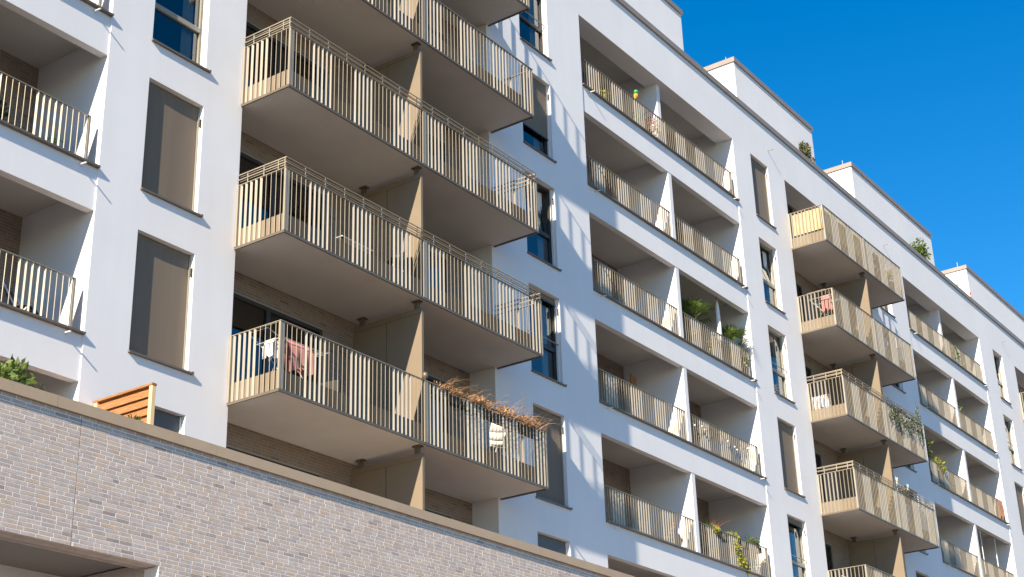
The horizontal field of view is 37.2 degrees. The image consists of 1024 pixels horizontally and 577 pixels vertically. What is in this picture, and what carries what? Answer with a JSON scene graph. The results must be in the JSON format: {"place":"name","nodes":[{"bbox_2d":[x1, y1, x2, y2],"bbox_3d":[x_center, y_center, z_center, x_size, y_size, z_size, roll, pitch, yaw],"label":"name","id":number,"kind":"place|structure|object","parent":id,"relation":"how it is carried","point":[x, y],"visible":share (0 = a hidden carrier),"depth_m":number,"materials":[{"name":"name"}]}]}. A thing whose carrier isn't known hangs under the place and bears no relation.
{"place":"outdoors","nodes":[
{"label":"outdoors","id":0,"kind":"place"},
{"bbox_2d":[630,374,638,416],"bbox_3d":[3.251,3.246,39.888,0.097,2.040,0.458,-13,-26,24],"label":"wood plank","id":1,"kind":"object","parent":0,"point":[633,380],"visible":0.25,"depth_m":40.15,"materials":[{"name":"brown wood"}]},
{"bbox_2d":[672,0,1023,315],"label":"sky","id":2,"kind":"structure","parent":0,"point":[925,98],"materials":[{"name":"blue"}]},
{"label":"ground","id":3,"kind":"structure","parent":0,"visible":0},
{"bbox_2d":[0,377,633,576],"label":"brick podium","id":4,"kind":"object","parent":3,"relation":"on","point":[86,489],"visible":1,"depth_m":21.94,"materials":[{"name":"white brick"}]},
{"bbox_2d":[0,354,36,385],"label":"climbing shrub","id":5,"kind":"object","parent":4,"relation":"on","point":[11,372],"visible":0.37,"depth_m":20.90,"materials":[{"name":"green plant"}]},
{"bbox_2d":[27,371,44,389],"bbox_3d":[-6.704,1.933,21.004,0.520,1.802,0.466,-17,-28,32],"label":"climbing shrub","id":6,"kind":"object","parent":4,"relation":"on","point":[41,387],"visible":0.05,"depth_m":21.27,"materials":[{"name":"green plant"}]},
{"bbox_2d":[93,382,156,424],"bbox_3d":[-5.827,2.488,22.603,1.310,1.995,0.090,-17,-28,32],"label":"fence panel","id":7,"kind":"object","parent":4,"relation":"on","point":[139,401],"visible":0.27,"depth_m":22.79,"materials":[{"name":"brown wood"}]},
{"bbox_2d":[128,413,142,421],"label":"shrub","id":8,"kind":"object","parent":4,"relation":"on","point":[136,418],"visible":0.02,"depth_m":22.29,"materials":[{"name":"green plant"}]},
{"bbox_2d":[0,0,1023,576],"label":"apartment building","id":9,"kind":"structure","parent":3,"relation":"on","point":[194,194],"depth_m":33.80,"materials":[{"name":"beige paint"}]},
{"bbox_2d":[0,99,11,123],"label":"potted plant","id":10,"kind":"object","parent":9,"relation":"on","point":[5,114],"visible":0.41,"depth_m":24.16,"materials":[{"name":"green plant"}]},
{"bbox_2d":[2,282,38,314],"bbox_3d":[-7.622,0.366,23.567,0.481,0.874,0.468,-4,-23,4],"label":"folding chair","id":11,"kind":"object","parent":9,"relation":"on","point":[11,295],"visible":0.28,"depth_m":23.50,"materials":[{"name":"white plastic"}]},
{"bbox_2d":[43,134,63,144],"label":"potted plant","id":12,"kind":"object","parent":9,"relation":"on","point":[54,139],"visible":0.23,"depth_m":24.59,"materials":[{"name":"green plant"}]},
{"bbox_2d":[128,234,193,374],"bbox_3d":[-5.768,0.246,25.127,0.177,2.158,1.382,-17,-28,32],"label":"window","id":13,"kind":"structure","parent":9,"relation":"in","point":[158,330],"depth_m":25.17,"materials":[{"name":"metal"}]},
{"bbox_2d":[154,410,180,433],"bbox_3d":[-5.759,2.895,24.002,0.040,2.110,1.255,-17,-28,32],"label":"window","id":14,"kind":"structure","parent":9,"relation":"in","point":[170,422],"depth_m":24.63,"materials":[{"name":"glass"}]},
{"bbox_2d":[140,82,202,217],"bbox_3d":[-5.850,-2.416,26.272,0.177,2.158,1.382,-17,-28,32],"label":"window","id":15,"kind":"structure","parent":9,"relation":"in","point":[173,125],"depth_m":26.32,"materials":[{"name":"metal"}]},
{"bbox_2d":[151,0,211,72],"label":"window","id":16,"kind":"structure","parent":9,"relation":"in","point":[179,25],"depth_m":27.95,"materials":[{"name":"glass"}]},
{"bbox_2d":[248,327,329,377],"bbox_3d":[-3.856,1.395,26.289,0.615,0.969,1.570,-17,-28,32],"label":"drying rack","id":17,"kind":"object","parent":9,"relation":"on","point":[284,345],"visible":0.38,"depth_m":26.13,"materials":[{"name":"silver metal"}]},
{"bbox_2d":[262,338,277,360],"bbox_3d":[-4.129,1.044,26.034,0.240,0.364,0.178,-17,-28,32],"label":"pillow case","id":18,"kind":"object","parent":17,"relation":"hanging from","point":[270,348],"visible":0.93,"depth_m":26.02,"materials":[{"name":"white fabric"}]},
{"bbox_2d":[284,339,313,377],"bbox_3d":[-3.675,1.208,26.200,0.178,0.560,0.620,-17,-28,32],"label":"towel","id":19,"kind":"object","parent":17,"relation":"hanging from","point":[292,363],"visible":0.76,"depth_m":26.11,"materials":[{"name":"pink fabric"}]},
{"bbox_2d":[320,380,348,395],"bbox_3d":[-3.301,2.207,28.038,0.760,0.820,0.700,-12,-25,23],"label":"lounge chair","id":20,"kind":"object","parent":9,"relation":"on","point":[333,385],"visible":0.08,"depth_m":27.79,"materials":[{"name":"grey fabric"}]},
{"bbox_2d":[336,235,372,253],"bbox_3d":[-3.138,-0.509,28.830,0.560,0.625,0.900,-17,-28,32],"label":"balcony table","id":21,"kind":"object","parent":9,"relation":"on","point":[341,237],"visible":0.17,"depth_m":28.72,"materials":[{"name":"silver metal"}]},
{"bbox_2d":[386,252,403,271],"bbox_3d":[-2.279,-0.420,29.404,0.503,0.874,0.471,20,-31,-41],"label":"shell chair","id":22,"kind":"object","parent":9,"relation":"on","point":[389,261],"visible":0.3,"depth_m":29.29,"materials":[{"name":"white plastic"}]},
{"bbox_2d":[422,372,428,379],"bbox_3d":[-1.630,1.647,28.557,0.121,0.170,0.124,-17,-28,32],"label":"solar lamp","id":23,"kind":"object","parent":9,"relation":"on","point":[425,375],"visible":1,"depth_m":28.52,"materials":[{"name":"white metal"}]},
{"bbox_2d":[431,374,482,407],"bbox_3d":[-1.070,1.872,29.128,0.937,0.569,1.211,-17,-28,32],"label":"flower box","id":24,"kind":"object","parent":9,"relation":"attached to","point":[459,400],"visible":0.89,"depth_m":29.10,"materials":[{"name":"grey"}]},
{"bbox_2d":[459,383,511,419],"bbox_3d":[-0.474,2.119,29.845,0.929,0.649,1.244,-17,-28,32],"label":"flower box","id":25,"kind":"object","parent":9,"relation":"attached to","point":[478,398],"visible":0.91,"depth_m":29.81,"materials":[{"name":"grey"}]},
{"bbox_2d":[490,423,518,459],"bbox_3d":[-0.162,3.260,30.936,0.589,1.005,0.628,-1,-23,-3],"label":"shell chair","id":26,"kind":"object","parent":9,"relation":"on","point":[493,438],"visible":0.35,"depth_m":30.85,"materials":[{"name":"white plastic"}]},
{"bbox_2d":[488,388,533,430],"bbox_3d":[-0.005,2.241,30.564,1.105,0.966,1.167,5,-24,-15],"label":"flower box","id":27,"kind":"object","parent":9,"relation":"attached to","point":[507,411],"visible":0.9,"depth_m":30.47,"materials":[{"name":"grey"}]},
{"bbox_2d":[515,391,553,440],"bbox_3d":[0.521,2.533,31.262,1.034,0.950,1.642,-17,-28,32],"label":"flower box","id":28,"kind":"object","parent":9,"relation":"attached to","point":[532,422],"visible":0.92,"depth_m":31.14,"materials":[{"name":"brown"}]},
{"bbox_2d":[519,0,551,61],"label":"window","id":29,"kind":"structure","parent":9,"relation":"in","point":[531,22],"depth_m":38.77,"materials":[{"name":"glass"}]},
{"bbox_2d":[521,69,556,162],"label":"window","id":30,"kind":"structure","parent":9,"relation":"in","point":[536,129],"depth_m":37.47,"materials":[{"name":"metal"}]},
{"bbox_2d":[525,178,561,271],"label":"window","id":31,"kind":"structure","parent":9,"relation":"in","point":[539,246],"depth_m":36.59,"materials":[{"name":"glass"}]},
{"bbox_2d":[529,286,566,386],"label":"window","id":32,"kind":"structure","parent":9,"relation":"in","point":[547,366],"depth_m":35.41,"materials":[{"name":"glass"}]},
{"bbox_2d":[538,534,566,554],"bbox_3d":[0.815,6.397,32.620,0.135,2.150,1.260,-17,-28,32],"label":"window","id":33,"kind":"structure","parent":9,"relation":"in","point":[544,542],"depth_m":33.03,"materials":[{"name":"glass"}]},
{"bbox_2d":[533,406,572,509],"bbox_3d":[0.847,3.738,33.722,0.175,2.158,1.370,-17,-28,32],"label":"window","id":34,"kind":"structure","parent":9,"relation":"in","point":[555,495],"depth_m":33.92,"materials":[{"name":"metal"}]},
{"bbox_2d":[595,88,609,100],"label":"potted plant","id":35,"kind":"object","parent":9,"relation":"on","point":[604,94],"visible":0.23,"depth_m":41.06,"materials":[{"name":"green plant"}]},
{"bbox_2d":[634,90,637,99],"bbox_3d":[3.452,-5.176,42.152,0.137,0.764,0.155,9,-26,-24],"label":"parrot ornament","id":36,"kind":"object","parent":9,"relation":"on","point":[636,94],"visible":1,"depth_m":42.20,"materials":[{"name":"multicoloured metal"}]},
{"bbox_2d":[632,108,648,128],"bbox_3d":[3.599,-4.539,42.593,0.490,1.054,0.520,-17,-28,32],"label":"potted plant","id":37,"kind":"object","parent":9,"relation":"on","point":[640,118],"visible":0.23,"depth_m":42.67,"materials":[{"name":"green plant"}]},
{"bbox_2d":[644,111,656,132],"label":"potted plant","id":38,"kind":"object","parent":9,"relation":"on","point":[650,123],"visible":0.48,"depth_m":43.10,"materials":[{"name":"pink plant"}]},
{"bbox_2d":[658,521,675,541],"bbox_3d":[3.912,6.354,38.321,0.481,0.874,0.468,-4,-23,4],"label":"folding chair","id":39,"kind":"object","parent":9,"relation":"on","point":[669,532],"visible":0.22,"depth_m":38.25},
{"bbox_2d":[687,327,697,342],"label":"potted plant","id":40,"kind":"object","parent":9,"relation":"on","point":[691,336],"visible":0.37,"depth_m":41.78,"materials":[{"name":"green plant"}]},
{"bbox_2d":[681,295,714,348],"bbox_3d":[5.098,1.086,42.192,1.263,1.921,1.489,-17,-28,32],"label":"palm","id":41,"kind":"object","parent":9,"relation":"on","point":[690,306],"visible":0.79,"depth_m":42.11,"materials":[{"name":"green plant"}]},
{"bbox_2d":[701,536,713,557],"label":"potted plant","id":42,"kind":"object","parent":9,"relation":"on","point":[706,547],"visible":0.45,"depth_m":39.53,"materials":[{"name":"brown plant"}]},
{"bbox_2d":[705,339,720,358],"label":"potted plant","id":43,"kind":"object","parent":9,"relation":"on","point":[707,347],"visible":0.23,"depth_m":42.76,"materials":[{"name":"green plant"}]},
{"bbox_2d":[699,514,732,538],"bbox_3d":[5.226,6.112,39.722,1.214,0.787,0.866,10,-26,-25],"label":"flower box","id":44,"kind":"object","parent":9,"relation":"attached to","point":[716,532],"visible":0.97,"depth_m":39.43,"materials":[{"name":"green"}]},
{"bbox_2d":[715,296,722,351],"bbox_3d":[5.904,1.294,43.277,0.440,2.350,0.440,-17,-28,32],"label":"parasol","id":45,"kind":"object","parent":9,"relation":"on","point":[718,322],"visible":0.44,"depth_m":43.39,"materials":[{"name":"white fabric"}]},
{"bbox_2d":[692,420,754,454],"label":"string lights","id":46,"kind":"object","parent":9,"relation":"attached to","point":[724,439],"visible":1,"depth_m":41.27,"materials":[{"name":"white plastic"}]},
{"bbox_2d":[722,530,740,545],"bbox_3d":[5.828,6.580,40.327,0.228,0.356,0.900,-17,-28,32],"label":"flower box","id":47,"kind":"object","parent":9,"relation":"attached to","point":[726,535],"visible":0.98,"depth_m":40.18,"materials":[{"name":"green"}]},
{"bbox_2d":[717,322,751,361],"bbox_3d":[6.306,1.836,43.815,1.384,1.756,1.392,4,-24,-14],"label":"palm","id":48,"kind":"object","parent":9,"relation":"on","point":[730,333],"visible":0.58,"depth_m":43.75,"materials":[{"name":"green plant"}]},
{"bbox_2d":[729,346,751,372],"bbox_3d":[6.604,2.189,43.880,0.610,1.142,0.622,-17,-28,32],"label":"potted plant","id":49,"kind":"object","parent":9,"relation":"on","point":[747,360],"visible":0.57,"depth_m":43.83,"materials":[{"name":"green plant"}]},
{"bbox_2d":[734,537,750,575],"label":"ivy","id":50,"kind":"object","parent":9,"relation":"attached to","point":[743,560],"visible":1,"depth_m":40.14,"materials":[{"name":"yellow plant"}]},
{"bbox_2d":[741,536,760,553],"bbox_3d":[6.504,6.896,41.211,0.374,0.435,0.913,-17,-28,32],"label":"flower box","id":51,"kind":"object","parent":9,"relation":"attached to","point":[755,541],"visible":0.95,"depth_m":41.14,"materials":[{"name":"green"}]},
{"bbox_2d":[751,158,776,228],"bbox_3d":[7.849,-3.043,47.831,0.175,2.158,1.310,-17,-28,32],"label":"window","id":52,"kind":"structure","parent":9,"relation":"in","point":[759,176],"depth_m":47.96,"materials":[{"name":"metal"}]},
{"bbox_2d":[759,242,785,314],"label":"window","id":53,"kind":"structure","parent":9,"relation":"in","point":[770,288],"depth_m":47.20,"materials":[{"name":"glass"}]},
{"bbox_2d":[768,329,794,403],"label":"window","id":54,"kind":"structure","parent":9,"relation":"in","point":[774,338],"depth_m":46.05,"materials":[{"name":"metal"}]},
{"bbox_2d":[777,420,805,497],"bbox_3d":[8.097,4.946,44.396,0.177,2.158,1.312,-17,-28,32],"label":"window","id":55,"kind":"structure","parent":9,"relation":"in","point":[786,438],"depth_m":44.51,"materials":[{"name":"metal"}]},
{"bbox_2d":[787,517,807,576],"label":"window","id":56,"kind":"structure","parent":9,"relation":"in","point":[794,526],"depth_m":43.83,"materials":[{"name":"metal"}]},
{"bbox_2d":[792,207,822,236],"bbox_3d":[9.434,-2.134,48.650,1.030,0.768,0.025,-17,-28,32],"label":"reed mat","id":57,"kind":"object","parent":9,"relation":"attached to","point":[811,218],"visible":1,"depth_m":48.61,"materials":[{"name":"yellow wicker"}]},
{"bbox_2d":[799,140,816,163],"bbox_3d":[10.244,-4.103,53.097,0.728,2.371,0.820,-17,-28,32],"label":"roof shrub","id":58,"kind":"object","parent":9,"relation":"on","point":[805,149],"visible":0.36,"depth_m":53.21,"materials":[{"name":"green plant"}]},
{"bbox_2d":[808,289,838,317],"bbox_3d":[9.857,0.736,47.885,0.764,1.059,1.071,-17,-28,32],"label":"drying rack","id":59,"kind":"object","parent":9,"relation":"on","point":[820,303],"visible":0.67,"depth_m":47.97,"materials":[{"name":"silver metal"}]},
{"bbox_2d":[821,294,832,312],"bbox_3d":[9.865,0.468,47.684,0.300,0.561,0.180,-17,-28,32],"label":"pink shirt","id":60,"kind":"object","parent":59,"relation":"hanging from","point":[828,303],"visible":0.88,"depth_m":47.65,"materials":[{"name":"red fabric"}]},
{"bbox_2d":[825,212,861,256],"bbox_3d":[10.770,-1.766,49.551,0.024,0.809,3.060,-17,-28,32],"label":"reed mat","id":61,"kind":"object","parent":9,"relation":"attached to","point":[843,234],"visible":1,"depth_m":49.55,"materials":[{"name":"brown wicker"}]},
{"bbox_2d":[875,260,895,317],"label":"window","id":62,"kind":"structure","parent":9,"relation":"in","point":[887,307],"depth_m":55.21,"materials":[{"name":"metal"}]},
{"bbox_2d":[883,331,905,393],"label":"window","id":63,"kind":"structure","parent":9,"relation":"in","point":[897,386],"depth_m":54.08,"materials":[{"name":"metal"}]},
{"bbox_2d":[896,484,911,503],"bbox_3d":[12.398,6.474,48.239,0.320,0.525,1.100,-17,-28,32],"label":"flower box","id":64,"kind":"object","parent":9,"relation":"attached to","point":[904,492],"visible":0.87,"depth_m":48.28,"materials":[{"name":"grey"}]},
{"bbox_2d":[886,400,925,440],"bbox_3d":[12.879,4.193,49.804,0.277,1.727,3.097,-17,-28,32],"label":"climbing plant","id":65,"kind":"object","parent":9,"relation":"attached to","point":[909,426],"visible":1,"depth_m":49.73,"materials":[{"name":"green plant"}]},
{"bbox_2d":[895,410,916,472],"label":"window","id":66,"kind":"structure","parent":9,"relation":"in","point":[909,467],"depth_m":52.81,"materials":[{"name":"metal"}]},
{"bbox_2d":[907,492,927,554],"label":"window","id":67,"kind":"structure","parent":9,"relation":"in","point":[909,492],"depth_m":52.31,"materials":[{"name":"metal"}]},
{"bbox_2d":[912,237,930,259],"bbox_3d":[16.284,-0.957,60.758,1.077,2.301,1.084,-17,-28,32],"label":"roof shrub","id":68,"kind":"object","parent":9,"relation":"on","point":[920,249],"visible":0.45,"depth_m":60.68,"materials":[{"name":"green plant"}]},
{"bbox_2d":[925,435,933,474],"bbox_3d":[15.012,6.258,55.168,0.845,2.107,1.058,4,-24,-13],"label":"potted plant","id":69,"kind":"object","parent":9,"relation":"on","point":[928,451],"visible":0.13,"depth_m":55.13,"materials":[{"name":"green plant"}]},
{"bbox_2d":[929,456,946,483],"bbox_3d":[15.485,6.801,55.586,1.059,1.414,0.800,-67,-67,65],"label":"potted plant","id":70,"kind":"object","parent":9,"relation":"on","point":[938,461],"visible":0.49,"depth_m":55.55,"materials":[{"name":"green plant"}]},
{"bbox_2d":[950,346,960,360],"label":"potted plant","id":71,"kind":"object","parent":9,"relation":"on","point":[957,353],"visible":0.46,"depth_m":60.44,"materials":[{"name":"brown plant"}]},
{"bbox_2d":[979,531,986,576],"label":"awning pole","id":72,"kind":"object","parent":9,"relation":"on","point":[982,549],"visible":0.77,"depth_m":57.49,"materials":[{"name":"white metal"}]},
{"bbox_2d":[996,500,1004,519],"bbox_3d":[19.241,8.724,59.954,0.178,0.866,0.500,-17,-28,32],"label":"red towel","id":73,"kind":"object","parent":9,"relation":"hanging from","point":[1001,509],"visible":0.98,"depth_m":59.87,"materials":[{"name":"brown fabric"}]},
{"bbox_2d":[993,353,1011,404],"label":"window","id":74,"kind":"structure","parent":9,"relation":"in","point":[1000,383],"depth_m":65.10,"materials":[{"name":"glass"}]},
{"bbox_2d":[1004,418,1022,470],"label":"window","id":75,"kind":"structure","parent":9,"relation":"in","point":[1009,426],"depth_m":63.95,"materials":[{"name":"metal"}]},
{"bbox_2d":[1015,484,1023,533],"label":"window","id":76,"kind":"structure","parent":9,"relation":"in","point":[1019,494],"depth_m":62.53,"materials":[{"name":"metal"}]},
{"bbox_3d":[9.470,3.592,46.625,0.620,0.631,0.300,-17,-28,32],"label":"towel stand","id":77,"kind":"object","parent":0,"visible":0},
{"bbox_2d":[812,394,828,409],"bbox_3d":[9.467,3.519,46.657,0.500,0.473,0.178,-17,-28,32],"label":"white towel","id":78,"kind":"object","parent":77,"relation":"on","point":[821,402],"visible":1,"depth_m":46.62,"materials":[{"name":"white fabric"}]}
]}

